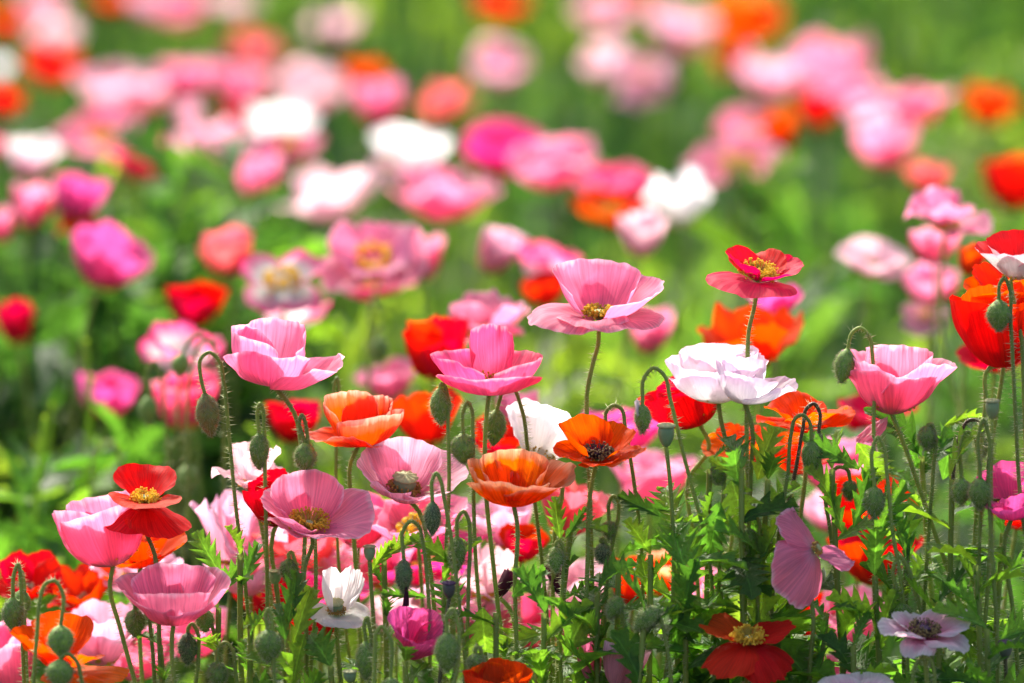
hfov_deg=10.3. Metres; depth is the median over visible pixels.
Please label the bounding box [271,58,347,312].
poppy flower
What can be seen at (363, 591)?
poppy flower
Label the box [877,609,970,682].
poppy flower
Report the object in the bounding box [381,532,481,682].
leafy poppy plant
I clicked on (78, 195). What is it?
poppy flower
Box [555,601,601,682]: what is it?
poppy flower
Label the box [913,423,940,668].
poppy bud plant
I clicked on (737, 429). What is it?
poppy flower
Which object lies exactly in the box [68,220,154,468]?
poppy flower
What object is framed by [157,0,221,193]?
poppy flower
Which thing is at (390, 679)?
poppy bud plant
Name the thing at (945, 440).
leafy poppy plant
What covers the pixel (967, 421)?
poppy bud plant
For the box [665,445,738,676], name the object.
leafy poppy plant
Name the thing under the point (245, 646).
leafy poppy plant
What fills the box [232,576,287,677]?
poppy flower
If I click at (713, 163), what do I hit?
poppy flower
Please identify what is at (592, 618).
leafy poppy plant
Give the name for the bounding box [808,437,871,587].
poppy flower
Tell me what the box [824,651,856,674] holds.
poppy flower
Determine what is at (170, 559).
poppy flower
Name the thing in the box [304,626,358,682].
leafy poppy plant
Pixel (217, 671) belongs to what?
poppy bud plant
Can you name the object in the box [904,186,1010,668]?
poppy flower
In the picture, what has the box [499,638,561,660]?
leafy poppy plant
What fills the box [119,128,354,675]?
leafy poppy plant
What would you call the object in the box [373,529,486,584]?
poppy flower
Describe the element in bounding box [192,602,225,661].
leafy poppy plant
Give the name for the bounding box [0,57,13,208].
poppy flower
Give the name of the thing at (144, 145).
leafy poppy plant
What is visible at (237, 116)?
poppy flower
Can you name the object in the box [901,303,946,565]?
poppy flower
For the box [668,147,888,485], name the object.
leafy poppy plant
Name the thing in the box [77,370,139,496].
poppy flower
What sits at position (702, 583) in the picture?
poppy flower
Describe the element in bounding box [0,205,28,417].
poppy flower
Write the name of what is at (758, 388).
poppy flower
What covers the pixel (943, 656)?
leafy poppy plant
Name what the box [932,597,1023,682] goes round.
leafy poppy plant
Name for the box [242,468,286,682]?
poppy flower
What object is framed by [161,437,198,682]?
poppy bud plant
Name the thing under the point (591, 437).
poppy flower
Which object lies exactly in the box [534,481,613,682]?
poppy flower
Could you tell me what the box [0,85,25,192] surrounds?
poppy flower
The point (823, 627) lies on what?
leafy poppy plant
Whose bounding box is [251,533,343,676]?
poppy flower
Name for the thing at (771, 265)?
poppy flower
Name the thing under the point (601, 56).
poppy flower
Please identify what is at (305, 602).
leafy poppy plant
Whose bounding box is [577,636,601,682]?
poppy flower
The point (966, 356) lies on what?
poppy flower
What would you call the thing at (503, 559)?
poppy flower
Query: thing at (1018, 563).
leafy poppy plant
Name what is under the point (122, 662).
poppy flower
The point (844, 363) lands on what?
poppy bud plant
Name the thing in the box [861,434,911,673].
poppy bud plant
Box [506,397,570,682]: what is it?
poppy flower
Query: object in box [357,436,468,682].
poppy flower
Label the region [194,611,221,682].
poppy bud plant
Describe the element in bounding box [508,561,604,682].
leafy poppy plant
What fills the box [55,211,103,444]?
poppy flower
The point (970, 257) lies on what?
poppy flower
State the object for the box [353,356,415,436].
poppy flower
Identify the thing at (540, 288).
poppy flower
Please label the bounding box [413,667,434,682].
leafy poppy plant
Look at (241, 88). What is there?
poppy flower
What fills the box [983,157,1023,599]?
poppy flower
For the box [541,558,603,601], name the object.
poppy flower
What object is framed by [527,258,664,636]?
poppy flower
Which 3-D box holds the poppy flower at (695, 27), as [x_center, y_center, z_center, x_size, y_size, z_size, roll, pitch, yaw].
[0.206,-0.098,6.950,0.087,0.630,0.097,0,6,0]
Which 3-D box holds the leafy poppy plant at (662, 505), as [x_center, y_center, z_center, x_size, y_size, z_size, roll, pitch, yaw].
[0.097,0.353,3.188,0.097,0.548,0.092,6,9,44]
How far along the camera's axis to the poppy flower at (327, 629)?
3.38 m
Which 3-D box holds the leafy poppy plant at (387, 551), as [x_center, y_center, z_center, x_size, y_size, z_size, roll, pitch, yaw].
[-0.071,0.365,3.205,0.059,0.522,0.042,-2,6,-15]
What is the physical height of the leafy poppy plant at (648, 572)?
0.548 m
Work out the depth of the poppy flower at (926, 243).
3.79 m
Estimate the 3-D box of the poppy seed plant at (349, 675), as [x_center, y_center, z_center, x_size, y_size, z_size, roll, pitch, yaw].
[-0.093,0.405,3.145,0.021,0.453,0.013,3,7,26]
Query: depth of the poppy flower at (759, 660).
3.12 m
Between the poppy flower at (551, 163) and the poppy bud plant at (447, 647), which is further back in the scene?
the poppy flower at (551, 163)
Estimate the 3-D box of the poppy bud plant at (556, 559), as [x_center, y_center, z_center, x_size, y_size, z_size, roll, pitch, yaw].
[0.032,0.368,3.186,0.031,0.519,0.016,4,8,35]
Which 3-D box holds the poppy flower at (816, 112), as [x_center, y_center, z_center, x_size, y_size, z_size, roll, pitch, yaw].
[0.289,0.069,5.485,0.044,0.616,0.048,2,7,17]
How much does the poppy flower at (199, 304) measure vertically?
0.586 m
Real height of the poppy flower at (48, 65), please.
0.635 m
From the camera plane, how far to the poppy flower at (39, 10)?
7.30 m
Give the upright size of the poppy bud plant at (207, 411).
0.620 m
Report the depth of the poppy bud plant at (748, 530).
3.16 m
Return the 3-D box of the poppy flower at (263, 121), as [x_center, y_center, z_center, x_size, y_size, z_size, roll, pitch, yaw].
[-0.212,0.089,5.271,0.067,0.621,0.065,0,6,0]
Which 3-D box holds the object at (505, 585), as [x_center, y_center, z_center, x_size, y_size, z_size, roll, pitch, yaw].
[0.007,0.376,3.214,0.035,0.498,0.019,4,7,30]
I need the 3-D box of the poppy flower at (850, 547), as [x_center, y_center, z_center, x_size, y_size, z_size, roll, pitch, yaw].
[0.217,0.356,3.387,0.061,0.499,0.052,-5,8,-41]
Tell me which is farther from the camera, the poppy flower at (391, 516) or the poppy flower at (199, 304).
the poppy flower at (199, 304)
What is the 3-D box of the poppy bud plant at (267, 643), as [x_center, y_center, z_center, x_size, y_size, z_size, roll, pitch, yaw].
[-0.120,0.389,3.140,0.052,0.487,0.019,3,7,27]
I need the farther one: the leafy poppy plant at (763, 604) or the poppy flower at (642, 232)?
the poppy flower at (642, 232)
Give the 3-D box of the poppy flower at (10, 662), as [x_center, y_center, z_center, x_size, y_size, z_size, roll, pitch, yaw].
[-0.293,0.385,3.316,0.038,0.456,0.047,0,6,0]
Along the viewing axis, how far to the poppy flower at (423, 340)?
3.55 m
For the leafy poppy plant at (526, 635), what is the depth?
3.17 m
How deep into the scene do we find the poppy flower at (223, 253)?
4.09 m
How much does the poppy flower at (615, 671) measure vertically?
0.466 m
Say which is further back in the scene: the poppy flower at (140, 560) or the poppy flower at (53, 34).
the poppy flower at (53, 34)
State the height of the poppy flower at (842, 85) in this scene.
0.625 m
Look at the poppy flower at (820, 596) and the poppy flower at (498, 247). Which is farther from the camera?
the poppy flower at (498, 247)
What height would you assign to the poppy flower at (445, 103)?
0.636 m
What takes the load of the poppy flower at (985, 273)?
on the ground
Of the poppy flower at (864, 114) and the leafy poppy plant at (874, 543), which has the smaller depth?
the leafy poppy plant at (874, 543)
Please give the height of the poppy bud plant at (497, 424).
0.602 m
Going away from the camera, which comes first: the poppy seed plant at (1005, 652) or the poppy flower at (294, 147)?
the poppy seed plant at (1005, 652)
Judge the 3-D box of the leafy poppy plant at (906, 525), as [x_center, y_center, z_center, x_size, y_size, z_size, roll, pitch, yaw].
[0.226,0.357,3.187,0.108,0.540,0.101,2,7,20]
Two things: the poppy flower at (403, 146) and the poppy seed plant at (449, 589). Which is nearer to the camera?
the poppy seed plant at (449, 589)
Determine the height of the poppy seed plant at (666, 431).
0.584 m
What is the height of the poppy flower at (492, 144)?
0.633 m
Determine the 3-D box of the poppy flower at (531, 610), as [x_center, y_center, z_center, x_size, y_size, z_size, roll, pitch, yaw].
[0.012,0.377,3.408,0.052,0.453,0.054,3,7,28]
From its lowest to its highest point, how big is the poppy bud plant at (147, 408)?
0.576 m
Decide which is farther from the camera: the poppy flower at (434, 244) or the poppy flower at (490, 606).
the poppy flower at (434, 244)
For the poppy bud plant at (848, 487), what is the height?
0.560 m
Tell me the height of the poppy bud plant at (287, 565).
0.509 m
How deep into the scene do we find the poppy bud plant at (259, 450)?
3.19 m
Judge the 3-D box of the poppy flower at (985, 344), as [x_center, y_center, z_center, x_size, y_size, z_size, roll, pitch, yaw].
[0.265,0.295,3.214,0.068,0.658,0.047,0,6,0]
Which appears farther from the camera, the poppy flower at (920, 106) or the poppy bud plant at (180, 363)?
the poppy flower at (920, 106)
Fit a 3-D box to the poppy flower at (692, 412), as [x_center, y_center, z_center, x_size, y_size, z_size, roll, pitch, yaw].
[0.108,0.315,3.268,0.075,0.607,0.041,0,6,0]
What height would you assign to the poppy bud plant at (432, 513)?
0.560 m
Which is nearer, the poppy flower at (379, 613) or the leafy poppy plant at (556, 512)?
the leafy poppy plant at (556, 512)
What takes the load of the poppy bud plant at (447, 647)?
on the ground
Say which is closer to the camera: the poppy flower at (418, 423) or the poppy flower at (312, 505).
the poppy flower at (312, 505)
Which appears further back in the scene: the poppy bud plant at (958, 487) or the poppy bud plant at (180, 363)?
the poppy bud plant at (180, 363)
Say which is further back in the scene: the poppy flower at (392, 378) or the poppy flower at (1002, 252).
the poppy flower at (392, 378)
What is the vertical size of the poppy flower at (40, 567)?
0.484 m
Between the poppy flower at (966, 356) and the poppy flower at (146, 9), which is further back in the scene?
the poppy flower at (146, 9)
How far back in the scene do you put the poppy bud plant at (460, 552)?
3.15 m
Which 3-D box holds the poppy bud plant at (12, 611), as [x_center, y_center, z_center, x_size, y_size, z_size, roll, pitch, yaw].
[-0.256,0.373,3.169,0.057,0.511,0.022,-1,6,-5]
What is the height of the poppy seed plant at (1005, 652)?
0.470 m
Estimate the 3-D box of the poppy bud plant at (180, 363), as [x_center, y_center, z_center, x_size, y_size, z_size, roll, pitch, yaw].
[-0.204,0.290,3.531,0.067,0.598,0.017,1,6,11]
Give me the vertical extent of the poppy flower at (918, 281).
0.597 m
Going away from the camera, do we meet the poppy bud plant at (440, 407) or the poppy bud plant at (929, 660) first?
the poppy bud plant at (929, 660)
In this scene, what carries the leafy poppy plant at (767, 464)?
on the ground
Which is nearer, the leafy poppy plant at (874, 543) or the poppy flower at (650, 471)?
the leafy poppy plant at (874, 543)
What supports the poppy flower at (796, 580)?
on the ground
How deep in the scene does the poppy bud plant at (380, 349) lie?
3.72 m
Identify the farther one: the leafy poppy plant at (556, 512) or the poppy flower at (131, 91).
the poppy flower at (131, 91)
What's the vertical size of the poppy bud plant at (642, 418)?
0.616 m
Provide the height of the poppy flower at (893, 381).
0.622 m
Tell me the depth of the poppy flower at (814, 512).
3.59 m
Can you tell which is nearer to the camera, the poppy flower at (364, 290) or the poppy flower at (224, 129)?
the poppy flower at (364, 290)
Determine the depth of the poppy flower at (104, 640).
3.30 m
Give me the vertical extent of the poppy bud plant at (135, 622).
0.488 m
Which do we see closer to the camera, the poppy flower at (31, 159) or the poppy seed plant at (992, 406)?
the poppy seed plant at (992, 406)
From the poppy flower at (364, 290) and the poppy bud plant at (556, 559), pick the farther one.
the poppy flower at (364, 290)
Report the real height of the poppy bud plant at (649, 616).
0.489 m
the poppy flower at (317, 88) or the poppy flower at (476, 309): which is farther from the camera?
the poppy flower at (317, 88)
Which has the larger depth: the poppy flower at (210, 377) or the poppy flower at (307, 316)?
the poppy flower at (307, 316)
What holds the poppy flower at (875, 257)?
on the ground
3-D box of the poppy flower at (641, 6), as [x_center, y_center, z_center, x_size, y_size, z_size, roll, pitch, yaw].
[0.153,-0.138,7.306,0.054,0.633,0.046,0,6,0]
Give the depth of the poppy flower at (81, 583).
3.38 m
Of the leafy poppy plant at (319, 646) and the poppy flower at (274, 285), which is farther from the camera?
the poppy flower at (274, 285)
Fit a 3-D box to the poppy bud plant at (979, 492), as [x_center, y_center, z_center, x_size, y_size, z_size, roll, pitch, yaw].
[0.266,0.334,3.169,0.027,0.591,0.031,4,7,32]
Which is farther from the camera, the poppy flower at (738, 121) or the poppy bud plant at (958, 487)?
the poppy flower at (738, 121)
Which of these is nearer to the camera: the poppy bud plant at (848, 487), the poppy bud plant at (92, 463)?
the poppy bud plant at (848, 487)
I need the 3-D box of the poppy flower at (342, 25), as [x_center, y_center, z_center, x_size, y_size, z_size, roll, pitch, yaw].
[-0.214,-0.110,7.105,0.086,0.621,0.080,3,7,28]
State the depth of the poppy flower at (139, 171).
4.65 m
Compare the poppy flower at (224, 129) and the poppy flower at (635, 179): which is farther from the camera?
the poppy flower at (224, 129)
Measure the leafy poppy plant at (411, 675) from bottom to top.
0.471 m
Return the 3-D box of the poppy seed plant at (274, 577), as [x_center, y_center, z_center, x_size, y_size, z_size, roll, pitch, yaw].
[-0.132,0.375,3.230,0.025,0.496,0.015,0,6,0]
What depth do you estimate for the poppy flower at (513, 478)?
3.16 m
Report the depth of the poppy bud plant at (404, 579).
3.15 m
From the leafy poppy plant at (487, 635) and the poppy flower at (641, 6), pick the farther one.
the poppy flower at (641, 6)
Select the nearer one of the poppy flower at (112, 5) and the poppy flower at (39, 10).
the poppy flower at (39, 10)
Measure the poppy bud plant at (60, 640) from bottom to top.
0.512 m
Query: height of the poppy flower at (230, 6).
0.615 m
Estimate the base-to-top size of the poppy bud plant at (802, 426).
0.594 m
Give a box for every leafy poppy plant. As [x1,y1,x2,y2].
[0,435,135,682]
[0,452,151,682]
[66,117,267,495]
[71,393,236,682]
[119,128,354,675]
[137,628,170,682]
[187,524,282,682]
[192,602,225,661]
[233,608,264,682]
[244,569,327,682]
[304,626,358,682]
[341,529,416,682]
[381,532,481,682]
[394,638,429,682]
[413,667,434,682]
[448,607,524,663]
[489,516,607,682]
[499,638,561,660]
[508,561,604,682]
[545,496,660,682]
[555,549,637,682]
[570,561,676,682]
[589,489,742,682]
[600,517,780,682]
[625,482,742,682]
[657,433,835,682]
[658,575,795,682]
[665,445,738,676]
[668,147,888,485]
[682,424,825,682]
[688,514,835,682]
[766,545,828,651]
[778,598,863,682]
[791,427,914,682]
[817,610,898,673]
[826,526,932,682]
[857,501,975,682]
[863,407,1022,666]
[881,424,1013,682]
[892,567,1015,682]
[911,542,1023,682]
[931,514,1023,637]
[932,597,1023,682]
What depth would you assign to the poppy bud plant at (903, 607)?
3.15 m
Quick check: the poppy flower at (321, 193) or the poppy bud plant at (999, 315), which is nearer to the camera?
the poppy bud plant at (999, 315)
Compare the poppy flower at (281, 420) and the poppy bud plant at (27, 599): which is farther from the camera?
the poppy flower at (281, 420)
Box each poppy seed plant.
[269,569,288,682]
[342,669,357,682]
[363,544,378,682]
[435,580,455,682]
[657,422,677,678]
[982,398,999,655]
[998,639,1011,678]
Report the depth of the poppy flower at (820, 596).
3.44 m
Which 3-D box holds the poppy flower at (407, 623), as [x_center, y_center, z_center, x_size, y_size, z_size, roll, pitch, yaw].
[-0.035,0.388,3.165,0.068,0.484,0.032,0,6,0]
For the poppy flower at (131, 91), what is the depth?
5.75 m
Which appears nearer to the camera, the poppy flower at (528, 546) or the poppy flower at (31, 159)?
the poppy flower at (528, 546)
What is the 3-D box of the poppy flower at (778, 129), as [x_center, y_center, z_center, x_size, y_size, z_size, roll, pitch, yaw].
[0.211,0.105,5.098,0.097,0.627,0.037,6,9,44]
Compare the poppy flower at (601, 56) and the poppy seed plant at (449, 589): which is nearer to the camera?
the poppy seed plant at (449, 589)
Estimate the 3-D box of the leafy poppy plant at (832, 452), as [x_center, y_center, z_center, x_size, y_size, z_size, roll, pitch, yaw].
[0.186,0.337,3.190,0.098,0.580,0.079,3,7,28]
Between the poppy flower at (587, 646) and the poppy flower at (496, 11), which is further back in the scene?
the poppy flower at (496, 11)
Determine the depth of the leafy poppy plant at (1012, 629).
3.14 m
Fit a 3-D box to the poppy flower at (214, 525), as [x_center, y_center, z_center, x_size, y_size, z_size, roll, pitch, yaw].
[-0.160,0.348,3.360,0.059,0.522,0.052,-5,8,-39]
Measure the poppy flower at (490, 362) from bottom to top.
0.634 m
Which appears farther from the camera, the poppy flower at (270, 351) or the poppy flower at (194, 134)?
the poppy flower at (194, 134)
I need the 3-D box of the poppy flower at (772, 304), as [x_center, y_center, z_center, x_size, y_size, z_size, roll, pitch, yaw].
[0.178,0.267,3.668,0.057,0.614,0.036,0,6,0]
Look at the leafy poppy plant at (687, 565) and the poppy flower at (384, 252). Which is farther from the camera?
the poppy flower at (384, 252)
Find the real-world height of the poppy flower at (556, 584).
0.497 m
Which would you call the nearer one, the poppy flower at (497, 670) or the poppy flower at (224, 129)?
the poppy flower at (497, 670)
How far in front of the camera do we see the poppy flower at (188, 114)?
5.23 m
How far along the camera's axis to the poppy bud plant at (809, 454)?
3.16 m
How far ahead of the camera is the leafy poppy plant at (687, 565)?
3.14 m
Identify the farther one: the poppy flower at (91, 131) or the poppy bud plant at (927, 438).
the poppy flower at (91, 131)
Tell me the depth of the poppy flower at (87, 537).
3.17 m
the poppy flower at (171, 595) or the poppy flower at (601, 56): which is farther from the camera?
the poppy flower at (601, 56)
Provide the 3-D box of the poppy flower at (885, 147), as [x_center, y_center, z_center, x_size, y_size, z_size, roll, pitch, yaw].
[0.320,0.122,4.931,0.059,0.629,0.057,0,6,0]
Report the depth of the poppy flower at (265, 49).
6.26 m
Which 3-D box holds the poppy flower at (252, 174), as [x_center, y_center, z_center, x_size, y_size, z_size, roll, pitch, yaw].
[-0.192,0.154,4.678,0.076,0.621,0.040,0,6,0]
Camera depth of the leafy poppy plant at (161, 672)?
3.17 m
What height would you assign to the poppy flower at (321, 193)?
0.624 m
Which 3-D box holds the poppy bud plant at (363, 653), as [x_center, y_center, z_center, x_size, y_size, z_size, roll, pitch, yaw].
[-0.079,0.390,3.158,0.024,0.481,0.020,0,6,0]
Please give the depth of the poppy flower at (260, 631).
3.41 m
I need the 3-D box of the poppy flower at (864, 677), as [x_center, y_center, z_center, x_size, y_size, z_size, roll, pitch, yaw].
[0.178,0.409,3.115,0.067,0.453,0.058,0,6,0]
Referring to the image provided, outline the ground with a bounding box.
[55,15,1023,680]
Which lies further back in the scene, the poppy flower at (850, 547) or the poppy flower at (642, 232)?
the poppy flower at (642, 232)
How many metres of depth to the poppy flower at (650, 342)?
3.94 m
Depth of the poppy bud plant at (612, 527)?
3.18 m
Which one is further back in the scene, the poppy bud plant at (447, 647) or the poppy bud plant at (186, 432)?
the poppy bud plant at (186, 432)
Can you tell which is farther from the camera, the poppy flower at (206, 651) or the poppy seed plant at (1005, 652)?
the poppy flower at (206, 651)
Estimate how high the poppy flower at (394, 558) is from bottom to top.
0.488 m
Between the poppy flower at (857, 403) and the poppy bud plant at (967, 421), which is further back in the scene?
the poppy flower at (857, 403)
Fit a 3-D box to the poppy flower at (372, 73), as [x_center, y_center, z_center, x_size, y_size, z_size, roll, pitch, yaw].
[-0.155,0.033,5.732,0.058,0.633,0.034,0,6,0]
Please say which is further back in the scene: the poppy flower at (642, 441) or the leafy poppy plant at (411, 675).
the poppy flower at (642, 441)
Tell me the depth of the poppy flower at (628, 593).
3.39 m
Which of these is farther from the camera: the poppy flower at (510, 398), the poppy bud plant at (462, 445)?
the poppy flower at (510, 398)
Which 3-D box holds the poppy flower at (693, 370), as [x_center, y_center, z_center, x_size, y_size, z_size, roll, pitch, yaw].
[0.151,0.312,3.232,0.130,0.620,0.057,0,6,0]
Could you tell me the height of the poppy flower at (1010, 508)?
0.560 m
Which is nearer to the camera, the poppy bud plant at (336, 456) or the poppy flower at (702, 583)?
the poppy bud plant at (336, 456)
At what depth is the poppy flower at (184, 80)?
5.69 m
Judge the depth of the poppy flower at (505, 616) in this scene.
3.35 m
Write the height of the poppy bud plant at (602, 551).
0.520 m
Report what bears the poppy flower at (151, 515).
on the ground
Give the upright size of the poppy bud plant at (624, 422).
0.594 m
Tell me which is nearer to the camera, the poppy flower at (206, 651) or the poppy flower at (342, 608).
the poppy flower at (342, 608)
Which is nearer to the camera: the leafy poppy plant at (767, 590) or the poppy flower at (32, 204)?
the leafy poppy plant at (767, 590)
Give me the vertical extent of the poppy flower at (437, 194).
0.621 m
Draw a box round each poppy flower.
[0,9,26,181]
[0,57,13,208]
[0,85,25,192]
[0,138,5,151]
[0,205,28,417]
[0,298,49,538]
[0,549,62,599]
[0,619,32,682]
[4,181,54,509]
[5,136,62,248]
[9,610,129,682]
[18,0,61,136]
[22,19,82,236]
[22,44,82,169]
[47,563,116,665]
[51,107,143,205]
[52,490,142,682]
[53,172,110,445]
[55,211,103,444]
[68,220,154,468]
[69,63,167,218]
[71,599,142,665]
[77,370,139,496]
[90,554,182,682]
[93,0,124,213]
[104,463,191,682]
[106,135,173,239]
[112,625,178,682]
[114,563,230,682]
[116,532,186,682]
[130,0,162,119]
[138,320,225,682]
[151,368,217,663]
[156,58,208,184]
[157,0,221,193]
[161,607,226,682]
[165,281,229,682]
[173,100,202,127]
[173,124,207,196]
[189,489,288,681]
[197,225,254,674]
[202,119,256,200]
[202,550,284,643]
[207,0,258,155]
[209,61,270,194]
[211,441,289,680]
[213,106,249,205]
[221,26,286,147]
[223,317,344,661]
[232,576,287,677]
[235,152,280,253]
[240,249,325,682]
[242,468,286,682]
[246,102,318,208]
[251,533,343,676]
[253,131,324,223]
[257,624,264,677]
[260,469,374,682]
[263,300,330,638]
[265,399,321,641]
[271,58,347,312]
[275,156,378,468]
[290,596,333,682]
[300,572,373,682]
[304,3,381,301]
[304,390,403,682]
[307,537,366,678]
[311,565,369,682]
[318,219,428,604]
[320,280,415,651]
[332,60,386,651]
[339,492,383,682]
[341,537,414,682]
[350,76,461,677]
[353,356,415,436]
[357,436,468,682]
[365,589,417,679]
[366,153,402,436]
[369,125,451,667]
[371,494,467,661]
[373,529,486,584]
[385,160,501,446]
[387,606,442,677]
[392,386,461,669]
[402,315,468,679]
[408,576,512,682]
[415,76,476,317]
[418,234,461,529]
[430,324,542,657]
[445,226,529,449]
[448,288,528,544]
[456,589,519,637]
[458,543,519,654]
[461,119,542,296]
[462,657,532,682]
[466,449,576,661]
[466,500,532,656]
[469,38,529,280]
[475,0,528,276]
[475,414,518,544]
[496,388,538,448]
[498,522,549,649]
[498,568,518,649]
[505,593,550,667]
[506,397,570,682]
[507,135,597,483]
[517,240,581,389]
[521,270,562,682]
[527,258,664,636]
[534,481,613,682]
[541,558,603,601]
[544,565,574,680]
[553,414,645,672]
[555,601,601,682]
[557,0,638,333]
[569,186,668,527]
[572,160,660,530]
[577,38,626,493]
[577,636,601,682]
[582,407,658,636]
[595,208,666,557]
[603,640,651,682]
[608,51,674,373]
[613,449,697,632]
[613,556,659,632]
[630,306,674,450]
[632,0,649,157]
[637,376,716,653]
[638,550,671,667]
[643,168,710,531]
[646,2,715,175]
[665,343,768,527]
[682,134,786,484]
[692,567,716,618]
[697,302,803,522]
[699,612,795,682]
[701,422,785,571]
[706,245,803,620]
[708,0,783,203]
[711,40,760,300]
[711,106,779,245]
[716,356,797,619]
[736,45,803,242]
[750,283,802,485]
[756,390,855,524]
[758,111,795,207]
[771,507,854,682]
[775,430,826,510]
[782,33,870,195]
[794,93,834,382]
[795,64,885,346]
[798,490,831,573]
[803,593,833,643]
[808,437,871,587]
[815,584,883,641]
[818,672,893,682]
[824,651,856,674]
[826,525,923,641]
[828,473,915,590]
[834,235,910,601]
[838,394,917,645]
[839,95,899,344]
[843,344,976,647]
[851,120,917,344]
[876,85,954,344]
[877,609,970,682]
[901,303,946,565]
[902,159,952,667]
[902,262,958,555]
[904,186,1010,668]
[909,227,962,613]
[949,282,1023,672]
[950,244,985,667]
[951,84,1019,410]
[955,345,1020,675]
[956,262,1023,666]
[974,229,1023,652]
[976,460,1023,677]
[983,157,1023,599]
[1000,520,1021,664]
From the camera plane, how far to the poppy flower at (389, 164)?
4.65 m
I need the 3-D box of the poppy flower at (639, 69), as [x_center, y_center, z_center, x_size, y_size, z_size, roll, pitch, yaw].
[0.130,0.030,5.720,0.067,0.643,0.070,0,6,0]
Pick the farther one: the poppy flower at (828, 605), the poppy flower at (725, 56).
the poppy flower at (725, 56)
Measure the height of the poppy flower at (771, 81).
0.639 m
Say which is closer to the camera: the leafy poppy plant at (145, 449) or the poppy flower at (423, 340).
the poppy flower at (423, 340)
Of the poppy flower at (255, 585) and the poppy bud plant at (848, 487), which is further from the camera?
the poppy flower at (255, 585)
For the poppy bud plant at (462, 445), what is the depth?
3.18 m
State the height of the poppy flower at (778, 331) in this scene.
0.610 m
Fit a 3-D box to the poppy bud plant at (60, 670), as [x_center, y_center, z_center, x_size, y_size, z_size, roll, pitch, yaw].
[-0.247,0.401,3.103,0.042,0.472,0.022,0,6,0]
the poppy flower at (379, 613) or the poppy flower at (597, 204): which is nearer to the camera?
the poppy flower at (379, 613)
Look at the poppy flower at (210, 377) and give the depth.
3.71 m
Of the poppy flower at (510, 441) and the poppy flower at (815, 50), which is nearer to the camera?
the poppy flower at (510, 441)
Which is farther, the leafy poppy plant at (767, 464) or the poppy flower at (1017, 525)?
the poppy flower at (1017, 525)
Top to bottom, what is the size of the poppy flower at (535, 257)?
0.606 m
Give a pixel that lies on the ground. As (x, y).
(599, 355)
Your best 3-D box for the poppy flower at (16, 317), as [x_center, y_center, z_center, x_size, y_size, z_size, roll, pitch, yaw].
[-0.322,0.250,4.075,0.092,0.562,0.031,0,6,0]
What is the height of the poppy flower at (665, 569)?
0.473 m
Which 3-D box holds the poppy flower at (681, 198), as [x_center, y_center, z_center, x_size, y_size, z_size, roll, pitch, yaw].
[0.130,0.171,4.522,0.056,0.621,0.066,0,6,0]
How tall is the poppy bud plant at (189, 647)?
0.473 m
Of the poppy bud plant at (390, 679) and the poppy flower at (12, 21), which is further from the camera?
the poppy flower at (12, 21)
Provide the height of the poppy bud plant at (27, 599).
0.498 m
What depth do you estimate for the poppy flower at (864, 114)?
5.41 m
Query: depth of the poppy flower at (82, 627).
3.12 m
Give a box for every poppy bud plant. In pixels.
[0,558,28,682]
[9,570,31,682]
[27,577,75,682]
[43,651,87,682]
[86,439,123,496]
[122,604,156,682]
[137,358,178,682]
[156,337,220,682]
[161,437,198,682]
[169,331,227,682]
[175,622,204,682]
[192,351,257,677]
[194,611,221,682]
[205,639,242,682]
[246,402,273,672]
[251,607,284,682]
[276,550,303,682]
[291,413,321,673]
[331,376,355,682]
[354,616,378,682]
[362,300,393,677]
[368,622,399,682]
[392,513,435,678]
[420,470,471,679]
[427,382,454,681]
[432,607,466,682]
[446,504,477,682]
[449,398,490,660]
[464,639,487,669]
[481,391,554,682]
[544,539,571,682]
[590,536,615,659]
[599,493,625,658]
[601,402,646,633]
[603,595,632,682]
[631,605,676,682]
[632,363,719,640]
[707,461,730,640]
[736,516,771,617]
[769,412,824,615]
[775,397,825,593]
[822,464,858,673]
[831,325,882,649]
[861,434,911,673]
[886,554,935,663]
[910,656,940,682]
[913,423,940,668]
[943,412,987,656]
[948,429,986,670]
[965,416,1004,682]
[983,275,1023,551]
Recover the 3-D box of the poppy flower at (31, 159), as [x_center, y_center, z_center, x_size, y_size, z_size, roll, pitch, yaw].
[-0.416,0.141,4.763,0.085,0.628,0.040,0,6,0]
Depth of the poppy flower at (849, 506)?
3.41 m
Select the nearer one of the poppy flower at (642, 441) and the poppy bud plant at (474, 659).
the poppy bud plant at (474, 659)
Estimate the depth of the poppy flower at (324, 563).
3.36 m
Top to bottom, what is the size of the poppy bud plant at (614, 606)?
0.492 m
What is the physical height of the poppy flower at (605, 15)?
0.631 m
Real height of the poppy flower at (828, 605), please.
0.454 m
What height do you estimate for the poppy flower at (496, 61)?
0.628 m
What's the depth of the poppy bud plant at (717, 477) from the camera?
3.17 m
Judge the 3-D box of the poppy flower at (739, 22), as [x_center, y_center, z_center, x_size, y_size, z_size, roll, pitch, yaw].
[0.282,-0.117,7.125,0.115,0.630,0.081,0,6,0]
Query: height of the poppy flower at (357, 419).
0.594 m
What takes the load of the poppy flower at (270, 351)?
on the ground
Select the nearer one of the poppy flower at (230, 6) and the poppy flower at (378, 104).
the poppy flower at (378, 104)
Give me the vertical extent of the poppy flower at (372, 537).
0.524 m
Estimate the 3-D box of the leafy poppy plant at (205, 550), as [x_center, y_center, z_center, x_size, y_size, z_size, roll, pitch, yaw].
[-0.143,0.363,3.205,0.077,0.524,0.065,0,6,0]
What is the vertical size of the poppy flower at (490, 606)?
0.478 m
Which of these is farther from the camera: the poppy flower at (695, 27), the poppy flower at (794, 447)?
the poppy flower at (695, 27)

